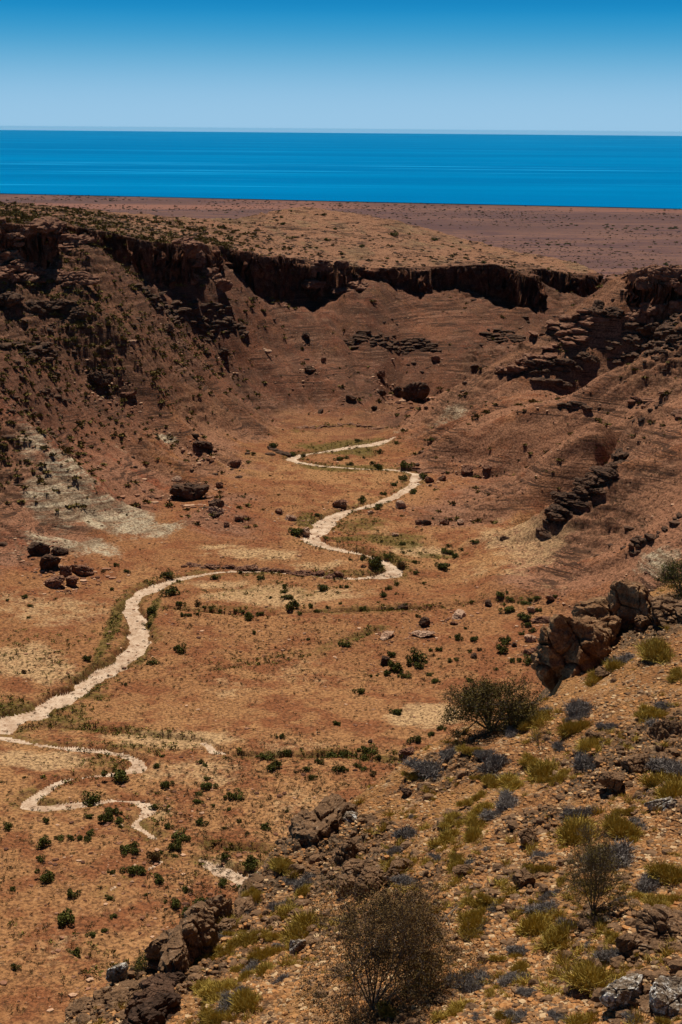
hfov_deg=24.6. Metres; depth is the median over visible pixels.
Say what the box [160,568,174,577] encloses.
shrub
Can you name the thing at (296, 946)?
rock
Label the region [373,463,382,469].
shrub
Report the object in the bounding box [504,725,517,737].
dead tussock
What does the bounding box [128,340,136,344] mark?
boulder
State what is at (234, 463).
boulder
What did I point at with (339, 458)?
shrub
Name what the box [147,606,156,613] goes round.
shrub
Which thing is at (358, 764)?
shrub
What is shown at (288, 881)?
dead tussock
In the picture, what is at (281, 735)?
shrub
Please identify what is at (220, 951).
grass tussock
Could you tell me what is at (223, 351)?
boulder
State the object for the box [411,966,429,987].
grass tussock
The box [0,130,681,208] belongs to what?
sea
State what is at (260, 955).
grass tussock
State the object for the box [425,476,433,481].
boulder
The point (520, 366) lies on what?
rock outcrop
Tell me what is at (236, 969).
grass tussock
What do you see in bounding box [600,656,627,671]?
grass tussock
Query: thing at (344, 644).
shrub
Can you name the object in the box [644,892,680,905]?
grass tussock
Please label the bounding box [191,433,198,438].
boulder
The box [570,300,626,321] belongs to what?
rock outcrop
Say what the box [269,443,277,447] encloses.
shrub
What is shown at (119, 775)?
shrub
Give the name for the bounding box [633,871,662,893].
dead tussock
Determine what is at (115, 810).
shrub
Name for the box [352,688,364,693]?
shrub
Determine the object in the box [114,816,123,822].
shrub
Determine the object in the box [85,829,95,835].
shrub
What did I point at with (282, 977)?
dead tussock
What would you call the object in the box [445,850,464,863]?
grass tussock
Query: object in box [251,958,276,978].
grass tussock
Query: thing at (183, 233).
plateau scrub
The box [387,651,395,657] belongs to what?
shrub
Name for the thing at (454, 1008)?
grass tussock
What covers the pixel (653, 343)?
rock outcrop
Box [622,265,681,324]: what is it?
rock outcrop
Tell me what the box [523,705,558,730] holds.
grass tussock
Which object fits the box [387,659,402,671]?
shrub
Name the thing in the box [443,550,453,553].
shrub
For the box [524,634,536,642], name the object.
boulder
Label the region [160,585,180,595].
shrub
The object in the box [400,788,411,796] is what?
rock
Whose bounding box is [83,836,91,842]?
shrub
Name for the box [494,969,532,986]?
dead tussock
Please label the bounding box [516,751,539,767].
grass tussock
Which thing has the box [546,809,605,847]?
grass tussock
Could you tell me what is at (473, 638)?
shrub
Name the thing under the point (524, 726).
grass tussock
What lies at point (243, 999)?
grass tussock
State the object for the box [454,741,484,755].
grass tussock
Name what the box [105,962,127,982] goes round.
rock
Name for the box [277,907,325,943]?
grass tussock
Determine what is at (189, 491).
boulder
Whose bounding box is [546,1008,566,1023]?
dead tussock
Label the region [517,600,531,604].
shrub
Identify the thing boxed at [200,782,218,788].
shrub
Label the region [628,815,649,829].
dead tussock
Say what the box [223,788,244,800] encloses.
shrub
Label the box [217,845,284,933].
rock outcrop
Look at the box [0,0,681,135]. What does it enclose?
sky
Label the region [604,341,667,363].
rock outcrop
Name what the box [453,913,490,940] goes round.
grass tussock
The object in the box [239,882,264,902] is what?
grass tussock
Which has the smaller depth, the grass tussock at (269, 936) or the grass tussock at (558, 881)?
the grass tussock at (558, 881)
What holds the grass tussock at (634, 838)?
on the hillside
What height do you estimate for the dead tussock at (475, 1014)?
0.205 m
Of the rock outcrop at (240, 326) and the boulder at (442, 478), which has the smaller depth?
the boulder at (442, 478)
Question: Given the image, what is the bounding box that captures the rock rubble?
[66,589,681,1023]
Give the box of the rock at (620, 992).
[599,973,642,1010]
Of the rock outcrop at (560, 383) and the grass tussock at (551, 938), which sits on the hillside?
the grass tussock at (551, 938)
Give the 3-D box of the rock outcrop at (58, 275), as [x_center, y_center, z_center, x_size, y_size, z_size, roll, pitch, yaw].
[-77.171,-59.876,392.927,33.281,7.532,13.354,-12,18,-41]
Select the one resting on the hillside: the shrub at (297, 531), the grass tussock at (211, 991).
the grass tussock at (211, 991)
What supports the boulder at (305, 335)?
on the terrain at (412, 299)
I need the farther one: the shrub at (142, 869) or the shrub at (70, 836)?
the shrub at (70, 836)
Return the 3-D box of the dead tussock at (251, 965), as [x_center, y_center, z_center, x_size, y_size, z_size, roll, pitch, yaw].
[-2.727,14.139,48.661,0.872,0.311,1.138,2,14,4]
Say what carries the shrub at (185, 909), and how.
on the terrain at (412, 299)
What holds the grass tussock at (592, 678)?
on the hillside
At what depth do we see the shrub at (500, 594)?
269.40 m
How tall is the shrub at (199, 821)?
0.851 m
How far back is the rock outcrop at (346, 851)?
53.55 m
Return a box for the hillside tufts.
[73,584,681,1023]
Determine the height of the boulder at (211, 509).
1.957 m
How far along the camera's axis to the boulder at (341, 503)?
336.11 m
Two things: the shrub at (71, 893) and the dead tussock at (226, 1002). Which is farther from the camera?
the shrub at (71, 893)
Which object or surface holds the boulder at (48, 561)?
on the terrain at (412, 299)
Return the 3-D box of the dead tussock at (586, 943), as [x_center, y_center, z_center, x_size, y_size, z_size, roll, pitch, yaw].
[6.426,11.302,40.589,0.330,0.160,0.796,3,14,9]
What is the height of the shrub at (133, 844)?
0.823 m
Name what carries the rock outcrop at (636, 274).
on the terrain at (412, 299)
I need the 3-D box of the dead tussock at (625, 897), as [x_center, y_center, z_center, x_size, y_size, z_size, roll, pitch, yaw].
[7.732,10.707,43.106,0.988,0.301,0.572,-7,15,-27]
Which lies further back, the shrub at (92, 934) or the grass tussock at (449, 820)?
the shrub at (92, 934)
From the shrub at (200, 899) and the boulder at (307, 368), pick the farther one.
the boulder at (307, 368)
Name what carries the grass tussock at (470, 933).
on the hillside
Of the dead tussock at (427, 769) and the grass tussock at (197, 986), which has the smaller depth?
the grass tussock at (197, 986)
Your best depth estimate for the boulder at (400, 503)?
332.00 m
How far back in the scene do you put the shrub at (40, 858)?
175.53 m
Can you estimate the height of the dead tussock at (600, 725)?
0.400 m
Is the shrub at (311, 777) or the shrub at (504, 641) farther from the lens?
the shrub at (504, 641)
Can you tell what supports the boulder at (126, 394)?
on the terrain at (412, 299)
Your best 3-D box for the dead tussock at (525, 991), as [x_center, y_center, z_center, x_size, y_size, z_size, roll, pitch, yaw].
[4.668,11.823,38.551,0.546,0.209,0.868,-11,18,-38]
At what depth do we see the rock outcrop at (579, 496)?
298.30 m
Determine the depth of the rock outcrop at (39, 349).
369.38 m
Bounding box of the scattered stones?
[0,209,680,1014]
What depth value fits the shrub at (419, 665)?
239.42 m
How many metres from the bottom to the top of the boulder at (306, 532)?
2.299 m
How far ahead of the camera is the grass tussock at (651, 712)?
61.45 m
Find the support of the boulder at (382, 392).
on the terrain at (412, 299)
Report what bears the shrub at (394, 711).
on the terrain at (412, 299)
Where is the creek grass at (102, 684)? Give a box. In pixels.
[0,422,531,976]
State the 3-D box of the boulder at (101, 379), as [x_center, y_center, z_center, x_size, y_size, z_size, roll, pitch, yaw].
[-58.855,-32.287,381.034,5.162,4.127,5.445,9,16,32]
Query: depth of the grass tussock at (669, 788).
51.21 m
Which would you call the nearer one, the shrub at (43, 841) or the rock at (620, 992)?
the rock at (620, 992)
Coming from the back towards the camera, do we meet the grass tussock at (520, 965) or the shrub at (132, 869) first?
the shrub at (132, 869)
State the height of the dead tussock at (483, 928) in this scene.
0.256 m
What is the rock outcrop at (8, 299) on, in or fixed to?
on the terrain at (412, 299)
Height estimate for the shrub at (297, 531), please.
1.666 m
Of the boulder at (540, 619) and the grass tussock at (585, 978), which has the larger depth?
the boulder at (540, 619)
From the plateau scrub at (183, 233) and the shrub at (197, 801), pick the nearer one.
the shrub at (197, 801)
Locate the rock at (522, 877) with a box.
[512,867,535,888]
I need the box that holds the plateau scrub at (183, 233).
[6,202,621,283]
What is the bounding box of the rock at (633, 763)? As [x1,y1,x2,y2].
[621,753,650,773]
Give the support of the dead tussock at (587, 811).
on the hillside
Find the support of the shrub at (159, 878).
on the terrain at (412, 299)
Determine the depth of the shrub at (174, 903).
165.24 m
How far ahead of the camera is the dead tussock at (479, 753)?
62.55 m
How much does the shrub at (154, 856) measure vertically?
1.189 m
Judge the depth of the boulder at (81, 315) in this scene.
388.51 m
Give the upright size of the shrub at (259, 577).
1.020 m
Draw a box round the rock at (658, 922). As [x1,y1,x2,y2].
[635,904,681,942]
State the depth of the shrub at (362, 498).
340.21 m
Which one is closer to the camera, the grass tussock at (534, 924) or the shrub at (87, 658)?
the grass tussock at (534, 924)
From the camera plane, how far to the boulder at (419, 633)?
253.01 m
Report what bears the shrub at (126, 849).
on the terrain at (412, 299)
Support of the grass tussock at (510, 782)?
on the hillside
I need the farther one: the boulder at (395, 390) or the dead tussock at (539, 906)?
the boulder at (395, 390)
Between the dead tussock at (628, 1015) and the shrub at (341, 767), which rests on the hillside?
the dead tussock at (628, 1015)
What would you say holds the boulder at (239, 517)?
on the terrain at (412, 299)
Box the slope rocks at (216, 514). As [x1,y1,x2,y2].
[0,202,681,574]
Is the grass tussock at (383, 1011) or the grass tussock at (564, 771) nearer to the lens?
the grass tussock at (383, 1011)
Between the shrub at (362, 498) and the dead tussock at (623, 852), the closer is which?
the dead tussock at (623, 852)
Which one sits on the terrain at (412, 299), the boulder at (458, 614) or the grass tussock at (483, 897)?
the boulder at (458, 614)
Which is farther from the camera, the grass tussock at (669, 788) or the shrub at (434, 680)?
the shrub at (434, 680)
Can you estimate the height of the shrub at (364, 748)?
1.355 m
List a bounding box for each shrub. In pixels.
[3,821,12,830]
[10,963,21,969]
[34,868,54,882]
[36,834,51,847]
[36,855,44,862]
[42,817,49,822]
[54,834,64,841]
[57,907,75,926]
[65,947,80,957]
[66,834,74,840]
[67,888,80,897]
[74,834,82,839]
[81,790,100,806]
[82,655,91,660]
[83,814,93,818]
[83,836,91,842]
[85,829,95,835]
[85,931,95,936]
[97,811,113,823]
[101,769,128,781]
[104,806,122,814]
[105,894,114,900]
[107,868,115,874]
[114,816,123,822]
[119,844,129,855]
[119,865,138,873]
[129,841,139,847]
[130,847,140,853]
[131,950,155,973]
[137,865,146,874]
[146,657,158,664]
[146,851,160,860]
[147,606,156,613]
[148,803,158,809]
[154,873,163,883]
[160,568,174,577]
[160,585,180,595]
[160,780,174,787]
[163,898,181,907]
[164,822,173,828]
[167,840,181,849]
[171,826,190,843]
[173,642,185,653]
[175,601,185,605]
[181,902,196,914]
[182,885,188,892]
[192,799,204,803]
[192,897,207,904]
[194,600,201,606]
[195,818,209,825]
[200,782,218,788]
[210,575,220,578]
[215,853,229,860]
[218,877,226,886]
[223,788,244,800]
[242,855,258,870]
[243,611,258,620]
[256,574,264,579]
[256,751,273,759]
[260,822,271,829]
[267,758,282,770]
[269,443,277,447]
[274,733,285,737]
[277,749,291,756]
[281,594,293,598]
[286,598,299,609]
[288,527,303,535]
[291,860,496,1023]
[304,774,317,779]
[314,757,323,764]
[318,584,327,590]
[326,751,344,757]
[331,765,348,771]
[333,456,342,460]
[339,640,350,646]
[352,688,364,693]
[353,761,361,767]
[354,753,368,760]
[357,495,366,501]
[357,743,378,753]
[360,554,382,567]
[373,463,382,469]
[374,502,383,509]
[379,590,386,596]
[383,552,391,558]
[384,669,390,675]
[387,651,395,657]
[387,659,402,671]
[388,231,398,235]
[388,708,401,714]
[396,561,406,566]
[397,671,411,678]
[398,475,407,480]
[400,460,414,468]
[405,647,427,665]
[405,874,443,904]
[407,735,421,743]
[414,661,427,668]
[419,473,427,478]
[431,678,440,682]
[434,562,449,569]
[434,671,547,740]
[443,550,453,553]
[454,633,463,640]
[470,636,478,640]
[495,643,508,653]
[496,591,508,596]
[498,605,514,612]
[498,635,510,645]
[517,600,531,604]
[517,612,531,620]
[521,622,531,627]
[523,654,532,665]
[525,725,558,750]
[552,833,632,915]
[577,821,611,843]
[653,556,681,598]
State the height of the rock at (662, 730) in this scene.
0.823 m
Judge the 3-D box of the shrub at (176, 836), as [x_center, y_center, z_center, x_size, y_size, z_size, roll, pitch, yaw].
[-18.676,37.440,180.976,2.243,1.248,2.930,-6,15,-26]
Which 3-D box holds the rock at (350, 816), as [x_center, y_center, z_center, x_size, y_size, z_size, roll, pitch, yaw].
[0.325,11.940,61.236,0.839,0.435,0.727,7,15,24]
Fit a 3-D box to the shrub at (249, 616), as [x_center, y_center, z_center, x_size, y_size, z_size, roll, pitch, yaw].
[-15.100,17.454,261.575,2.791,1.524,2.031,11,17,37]
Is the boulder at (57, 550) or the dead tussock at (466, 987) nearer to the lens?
the dead tussock at (466, 987)
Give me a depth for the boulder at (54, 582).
275.18 m
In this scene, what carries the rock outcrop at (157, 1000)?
on the hillside
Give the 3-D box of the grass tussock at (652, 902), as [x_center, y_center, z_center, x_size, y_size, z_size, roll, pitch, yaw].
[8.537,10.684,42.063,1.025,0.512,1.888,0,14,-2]
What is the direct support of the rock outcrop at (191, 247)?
on the terrain at (412, 299)
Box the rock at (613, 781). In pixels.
[598,771,623,792]
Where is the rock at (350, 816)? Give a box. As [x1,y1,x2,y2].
[343,811,357,822]
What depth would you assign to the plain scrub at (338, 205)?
4203.03 m
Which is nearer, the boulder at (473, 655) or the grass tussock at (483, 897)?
the grass tussock at (483, 897)
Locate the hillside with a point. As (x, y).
(651, 672)
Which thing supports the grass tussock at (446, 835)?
on the hillside
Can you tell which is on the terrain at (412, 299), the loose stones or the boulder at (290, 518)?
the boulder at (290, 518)
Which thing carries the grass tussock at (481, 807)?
on the hillside
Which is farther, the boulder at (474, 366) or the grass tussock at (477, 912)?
the boulder at (474, 366)
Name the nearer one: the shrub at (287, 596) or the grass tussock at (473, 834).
the grass tussock at (473, 834)
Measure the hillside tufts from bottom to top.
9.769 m
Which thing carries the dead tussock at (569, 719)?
on the hillside
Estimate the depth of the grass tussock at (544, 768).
58.59 m
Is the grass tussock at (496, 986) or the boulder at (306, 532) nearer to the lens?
the grass tussock at (496, 986)
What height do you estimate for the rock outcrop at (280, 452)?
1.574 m
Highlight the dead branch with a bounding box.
[434,901,460,927]
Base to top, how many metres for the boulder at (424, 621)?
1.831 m
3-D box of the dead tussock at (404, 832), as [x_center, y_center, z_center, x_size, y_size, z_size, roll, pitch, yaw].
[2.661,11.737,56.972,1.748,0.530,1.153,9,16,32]
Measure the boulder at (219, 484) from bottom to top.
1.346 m
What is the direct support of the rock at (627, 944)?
on the hillside
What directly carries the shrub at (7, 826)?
on the terrain at (412, 299)
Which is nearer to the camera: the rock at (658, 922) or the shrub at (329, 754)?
the rock at (658, 922)
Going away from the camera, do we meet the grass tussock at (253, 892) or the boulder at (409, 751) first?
the grass tussock at (253, 892)
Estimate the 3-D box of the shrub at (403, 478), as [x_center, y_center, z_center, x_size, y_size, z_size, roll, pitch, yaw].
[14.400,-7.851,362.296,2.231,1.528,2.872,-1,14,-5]
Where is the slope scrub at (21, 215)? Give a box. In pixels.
[0,201,681,527]
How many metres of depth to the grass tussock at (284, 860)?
58.65 m
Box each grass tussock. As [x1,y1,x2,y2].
[189,977,214,996]
[193,976,238,1005]
[194,951,216,964]
[195,1004,241,1023]
[213,937,237,959]
[215,914,248,935]
[219,929,246,935]
[227,927,259,948]
[228,962,246,972]
[228,984,264,1016]
[234,966,257,982]
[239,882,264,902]
[243,944,285,964]
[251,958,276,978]
[258,929,284,941]
[264,854,295,873]
[270,856,298,879]
[272,899,302,921]
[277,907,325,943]
[284,935,307,951]
[290,881,311,897]
[373,996,398,1017]
[376,854,424,874]
[400,770,424,780]
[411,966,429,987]
[425,825,462,848]
[426,994,477,1023]
[436,809,465,829]
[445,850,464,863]
[445,858,464,873]
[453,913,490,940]
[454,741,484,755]
[454,904,487,923]
[456,790,487,806]
[459,816,489,829]
[459,824,484,842]
[459,893,495,909]
[461,929,486,941]
[465,799,494,818]
[468,774,485,779]
[473,890,503,906]
[478,772,502,789]
[483,984,503,995]
[487,951,521,961]
[492,771,526,793]
[492,1009,512,1019]
[506,957,530,972]
[509,907,557,937]
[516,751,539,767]
[516,754,561,784]
[517,710,544,730]
[519,861,559,873]
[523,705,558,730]
[527,898,542,903]
[531,910,578,952]
[534,773,571,786]
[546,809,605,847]
[552,767,571,777]
[554,718,593,736]
[555,870,572,886]
[555,956,625,996]
[561,1008,604,1023]
[571,735,602,755]
[572,957,609,967]
[581,669,604,687]
[595,810,650,840]
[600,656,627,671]
[602,928,621,943]
[615,805,642,815]
[625,890,644,901]
[627,831,641,843]
[630,708,667,718]
[633,768,681,788]
[634,634,677,665]
[635,701,670,719]
[637,893,672,910]
[640,858,681,888]
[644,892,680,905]
[645,773,681,800]
[652,1014,681,1023]
[665,665,681,681]
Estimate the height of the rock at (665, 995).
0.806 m
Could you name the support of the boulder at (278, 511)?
on the terrain at (412, 299)
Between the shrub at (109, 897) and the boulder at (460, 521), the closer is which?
the shrub at (109, 897)
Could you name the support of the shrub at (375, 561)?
on the terrain at (412, 299)
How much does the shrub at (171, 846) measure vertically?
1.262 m
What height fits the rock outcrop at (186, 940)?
2.921 m
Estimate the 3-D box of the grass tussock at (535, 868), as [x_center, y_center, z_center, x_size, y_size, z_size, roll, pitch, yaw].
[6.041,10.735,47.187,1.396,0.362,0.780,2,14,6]
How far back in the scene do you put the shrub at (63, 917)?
161.93 m
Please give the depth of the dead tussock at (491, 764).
61.23 m
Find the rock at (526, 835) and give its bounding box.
[518,828,539,848]
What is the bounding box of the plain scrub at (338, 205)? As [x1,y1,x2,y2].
[6,194,681,275]
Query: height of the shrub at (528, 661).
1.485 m
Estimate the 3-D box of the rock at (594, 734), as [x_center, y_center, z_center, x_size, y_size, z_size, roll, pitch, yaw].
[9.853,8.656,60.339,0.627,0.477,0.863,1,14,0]
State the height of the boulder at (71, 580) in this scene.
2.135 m
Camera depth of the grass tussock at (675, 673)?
65.03 m
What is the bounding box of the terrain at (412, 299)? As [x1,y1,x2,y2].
[0,203,681,1023]
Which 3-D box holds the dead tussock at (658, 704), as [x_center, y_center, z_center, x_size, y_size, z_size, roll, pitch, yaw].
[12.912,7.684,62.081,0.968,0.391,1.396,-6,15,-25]
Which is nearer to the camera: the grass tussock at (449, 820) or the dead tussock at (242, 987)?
the dead tussock at (242, 987)
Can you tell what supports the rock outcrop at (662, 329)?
on the terrain at (412, 299)
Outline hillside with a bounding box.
[65,578,681,1023]
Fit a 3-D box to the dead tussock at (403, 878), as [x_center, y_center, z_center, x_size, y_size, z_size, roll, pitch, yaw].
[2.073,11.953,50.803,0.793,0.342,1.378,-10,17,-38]
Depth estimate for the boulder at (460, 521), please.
319.73 m
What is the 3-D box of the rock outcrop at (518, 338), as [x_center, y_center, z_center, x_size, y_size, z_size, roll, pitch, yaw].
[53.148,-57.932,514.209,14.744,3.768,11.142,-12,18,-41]
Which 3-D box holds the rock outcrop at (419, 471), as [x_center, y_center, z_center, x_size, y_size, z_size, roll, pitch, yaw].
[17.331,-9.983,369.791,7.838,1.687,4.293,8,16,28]
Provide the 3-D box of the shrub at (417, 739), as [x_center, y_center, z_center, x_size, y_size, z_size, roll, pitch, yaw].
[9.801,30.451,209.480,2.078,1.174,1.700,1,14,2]
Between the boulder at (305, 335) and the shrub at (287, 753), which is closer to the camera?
the shrub at (287, 753)
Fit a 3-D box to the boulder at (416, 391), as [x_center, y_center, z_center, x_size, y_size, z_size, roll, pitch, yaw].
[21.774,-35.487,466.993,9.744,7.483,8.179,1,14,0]
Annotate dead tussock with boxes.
[212,987,236,1012]
[218,928,227,937]
[232,984,254,994]
[233,900,258,915]
[241,959,259,971]
[264,896,300,910]
[267,973,289,984]
[282,875,296,886]
[292,871,315,891]
[385,846,403,855]
[386,873,417,885]
[390,823,420,840]
[397,754,445,780]
[427,851,441,860]
[438,743,459,761]
[441,970,474,984]
[451,976,483,992]
[464,857,475,863]
[469,1010,479,1023]
[472,746,496,758]
[474,751,514,774]
[474,968,497,985]
[475,917,489,930]
[477,807,507,819]
[485,902,500,915]
[493,787,519,809]
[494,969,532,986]
[502,1006,526,1022]
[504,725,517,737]
[505,943,529,956]
[515,986,536,996]
[519,898,559,913]
[526,849,555,859]
[536,887,564,901]
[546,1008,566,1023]
[551,739,566,752]
[555,917,572,932]
[558,804,602,819]
[561,696,595,717]
[564,715,589,722]
[566,702,592,717]
[571,748,599,774]
[581,834,639,871]
[583,941,592,952]
[588,946,629,961]
[593,721,623,729]
[607,652,636,663]
[609,894,633,901]
[620,1009,642,1023]
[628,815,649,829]
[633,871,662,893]
[640,717,663,726]
[644,755,681,775]
[651,700,674,710]
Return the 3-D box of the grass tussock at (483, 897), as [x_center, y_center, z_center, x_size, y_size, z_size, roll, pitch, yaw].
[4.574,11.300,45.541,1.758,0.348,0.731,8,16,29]
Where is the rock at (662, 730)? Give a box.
[647,719,681,740]
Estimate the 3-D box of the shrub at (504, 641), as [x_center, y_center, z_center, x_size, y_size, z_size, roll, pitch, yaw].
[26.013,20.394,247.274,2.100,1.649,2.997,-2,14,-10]
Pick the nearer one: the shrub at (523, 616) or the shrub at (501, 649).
the shrub at (501, 649)
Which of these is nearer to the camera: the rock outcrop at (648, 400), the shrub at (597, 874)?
the shrub at (597, 874)
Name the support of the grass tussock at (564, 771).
on the hillside
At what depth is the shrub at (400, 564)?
291.48 m
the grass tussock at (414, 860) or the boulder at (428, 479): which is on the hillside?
the grass tussock at (414, 860)
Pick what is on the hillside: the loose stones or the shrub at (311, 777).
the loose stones
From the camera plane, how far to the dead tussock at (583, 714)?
63.74 m
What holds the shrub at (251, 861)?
on the terrain at (412, 299)
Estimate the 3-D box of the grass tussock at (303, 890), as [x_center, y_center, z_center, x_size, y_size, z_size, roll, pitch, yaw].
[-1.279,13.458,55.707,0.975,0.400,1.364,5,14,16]
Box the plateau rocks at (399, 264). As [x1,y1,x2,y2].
[0,205,678,316]
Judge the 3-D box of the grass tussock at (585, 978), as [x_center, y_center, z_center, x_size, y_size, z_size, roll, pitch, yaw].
[6.270,11.264,37.779,2.135,0.650,1.503,9,16,32]
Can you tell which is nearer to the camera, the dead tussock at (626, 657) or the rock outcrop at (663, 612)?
the dead tussock at (626, 657)
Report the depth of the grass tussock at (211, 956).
50.94 m
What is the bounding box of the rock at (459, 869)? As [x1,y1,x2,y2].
[452,864,473,874]
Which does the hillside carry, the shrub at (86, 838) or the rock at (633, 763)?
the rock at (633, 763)
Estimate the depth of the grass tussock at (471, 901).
45.81 m
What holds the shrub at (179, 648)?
on the terrain at (412, 299)
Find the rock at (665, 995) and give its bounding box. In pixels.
[649,975,681,1015]
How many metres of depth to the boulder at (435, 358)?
492.01 m
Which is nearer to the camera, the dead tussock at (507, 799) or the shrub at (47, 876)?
the dead tussock at (507, 799)
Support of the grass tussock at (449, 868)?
on the hillside
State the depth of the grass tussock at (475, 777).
60.90 m
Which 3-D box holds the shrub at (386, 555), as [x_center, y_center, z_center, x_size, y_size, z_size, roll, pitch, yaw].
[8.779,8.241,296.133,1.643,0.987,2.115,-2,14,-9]
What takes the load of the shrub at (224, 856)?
on the terrain at (412, 299)
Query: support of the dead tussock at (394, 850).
on the hillside
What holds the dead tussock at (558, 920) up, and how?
on the hillside
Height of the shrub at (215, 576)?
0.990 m
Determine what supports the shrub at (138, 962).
on the hillside
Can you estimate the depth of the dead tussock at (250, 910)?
55.71 m
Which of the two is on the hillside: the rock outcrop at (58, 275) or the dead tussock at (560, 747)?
the dead tussock at (560, 747)
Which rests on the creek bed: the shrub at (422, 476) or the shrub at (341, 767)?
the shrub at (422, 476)
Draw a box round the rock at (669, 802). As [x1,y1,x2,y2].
[644,797,676,811]
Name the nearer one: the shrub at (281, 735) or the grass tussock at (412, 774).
the grass tussock at (412, 774)
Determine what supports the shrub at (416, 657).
on the terrain at (412, 299)
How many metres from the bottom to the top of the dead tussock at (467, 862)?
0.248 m
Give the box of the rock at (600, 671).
[595,666,612,676]
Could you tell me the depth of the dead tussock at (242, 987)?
45.86 m
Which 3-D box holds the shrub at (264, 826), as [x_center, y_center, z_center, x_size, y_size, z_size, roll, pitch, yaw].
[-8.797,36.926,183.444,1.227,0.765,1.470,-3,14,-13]
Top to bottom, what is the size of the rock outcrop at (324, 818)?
1.701 m
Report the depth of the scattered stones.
271.73 m
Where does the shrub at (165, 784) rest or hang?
on the terrain at (412, 299)
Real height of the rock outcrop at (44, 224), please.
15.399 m
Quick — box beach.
[0,193,672,208]
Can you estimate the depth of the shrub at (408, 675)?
236.16 m
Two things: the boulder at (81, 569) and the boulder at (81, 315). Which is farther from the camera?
the boulder at (81, 315)
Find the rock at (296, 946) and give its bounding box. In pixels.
[289,939,305,954]
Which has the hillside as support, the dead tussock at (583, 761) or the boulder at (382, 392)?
the dead tussock at (583, 761)
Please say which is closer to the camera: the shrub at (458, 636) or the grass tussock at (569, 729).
the grass tussock at (569, 729)
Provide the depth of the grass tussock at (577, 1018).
36.10 m
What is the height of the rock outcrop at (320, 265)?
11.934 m
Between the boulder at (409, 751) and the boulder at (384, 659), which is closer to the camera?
the boulder at (409, 751)
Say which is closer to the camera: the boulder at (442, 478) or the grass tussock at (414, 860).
the grass tussock at (414, 860)
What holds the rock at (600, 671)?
on the hillside
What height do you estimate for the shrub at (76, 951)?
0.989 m
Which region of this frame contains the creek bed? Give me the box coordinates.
[0,437,421,890]
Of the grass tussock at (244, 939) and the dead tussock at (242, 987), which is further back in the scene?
the grass tussock at (244, 939)
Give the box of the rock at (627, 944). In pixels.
[615,932,649,957]
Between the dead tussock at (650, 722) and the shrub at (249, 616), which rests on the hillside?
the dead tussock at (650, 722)
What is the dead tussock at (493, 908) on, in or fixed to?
on the hillside
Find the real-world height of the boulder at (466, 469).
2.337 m
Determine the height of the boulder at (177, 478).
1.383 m
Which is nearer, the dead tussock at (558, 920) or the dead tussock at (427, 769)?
the dead tussock at (558, 920)
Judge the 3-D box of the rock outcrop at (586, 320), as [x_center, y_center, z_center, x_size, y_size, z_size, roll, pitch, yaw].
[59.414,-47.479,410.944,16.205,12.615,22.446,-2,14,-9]
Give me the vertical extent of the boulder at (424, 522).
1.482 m
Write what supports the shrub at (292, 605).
on the terrain at (412, 299)
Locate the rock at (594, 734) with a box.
[589,731,602,738]
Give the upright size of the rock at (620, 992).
0.719 m
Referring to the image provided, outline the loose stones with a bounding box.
[59,583,681,1023]
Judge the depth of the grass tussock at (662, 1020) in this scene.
34.57 m
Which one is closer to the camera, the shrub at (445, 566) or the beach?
the shrub at (445, 566)
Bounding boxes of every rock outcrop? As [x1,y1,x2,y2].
[0,216,96,278]
[0,259,99,286]
[0,291,88,316]
[0,341,60,361]
[64,975,152,1022]
[121,971,186,1023]
[133,283,248,336]
[144,894,232,973]
[171,236,232,291]
[181,562,346,579]
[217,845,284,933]
[267,446,290,456]
[288,793,357,847]
[295,422,383,429]
[301,259,368,294]
[317,840,413,900]
[343,330,441,353]
[397,466,431,473]
[479,327,525,341]
[494,353,548,372]
[523,352,599,373]
[528,309,609,358]
[529,377,572,388]
[530,578,653,692]
[535,447,628,537]
[557,401,592,409]
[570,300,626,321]
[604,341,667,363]
[611,340,681,355]
[620,313,681,346]
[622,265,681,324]
[623,513,681,553]
[627,264,681,294]
[627,391,664,408]
[634,595,681,631]
[671,409,681,418]
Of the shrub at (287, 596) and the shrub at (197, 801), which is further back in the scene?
the shrub at (287, 596)
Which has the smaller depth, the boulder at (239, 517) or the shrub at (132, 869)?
the shrub at (132, 869)
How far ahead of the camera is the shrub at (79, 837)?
180.71 m
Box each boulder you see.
[27,542,49,555]
[39,554,60,569]
[45,575,64,588]
[51,547,68,554]
[59,565,71,576]
[65,575,78,586]
[70,564,94,575]
[76,311,85,318]
[87,371,113,386]
[119,391,136,396]
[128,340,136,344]
[164,323,173,332]
[169,482,208,499]
[171,476,181,481]
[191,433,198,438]
[192,441,213,448]
[208,499,223,507]
[208,506,223,513]
[216,482,223,487]
[218,348,229,354]
[229,459,241,466]
[234,515,243,520]
[263,348,271,353]
[275,508,282,513]
[285,514,296,520]
[300,527,309,536]
[301,332,309,338]
[304,365,315,371]
[332,499,346,507]
[346,395,356,400]
[376,370,384,376]
[377,390,385,395]
[380,630,393,639]
[380,655,389,665]
[392,386,401,397]
[395,500,405,507]
[398,381,429,401]
[398,603,407,609]
[398,747,414,758]
[411,630,434,637]
[415,519,422,524]
[418,617,430,626]
[421,519,430,525]
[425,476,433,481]
[431,355,439,361]
[438,475,445,480]
[439,518,448,524]
[452,609,465,619]
[457,519,463,524]
[461,465,472,473]
[470,364,478,368]
[471,652,476,658]
[482,465,491,469]
[485,599,491,606]
[523,649,533,654]
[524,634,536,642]
[527,606,535,612]
[531,616,549,623]
[545,595,554,600]

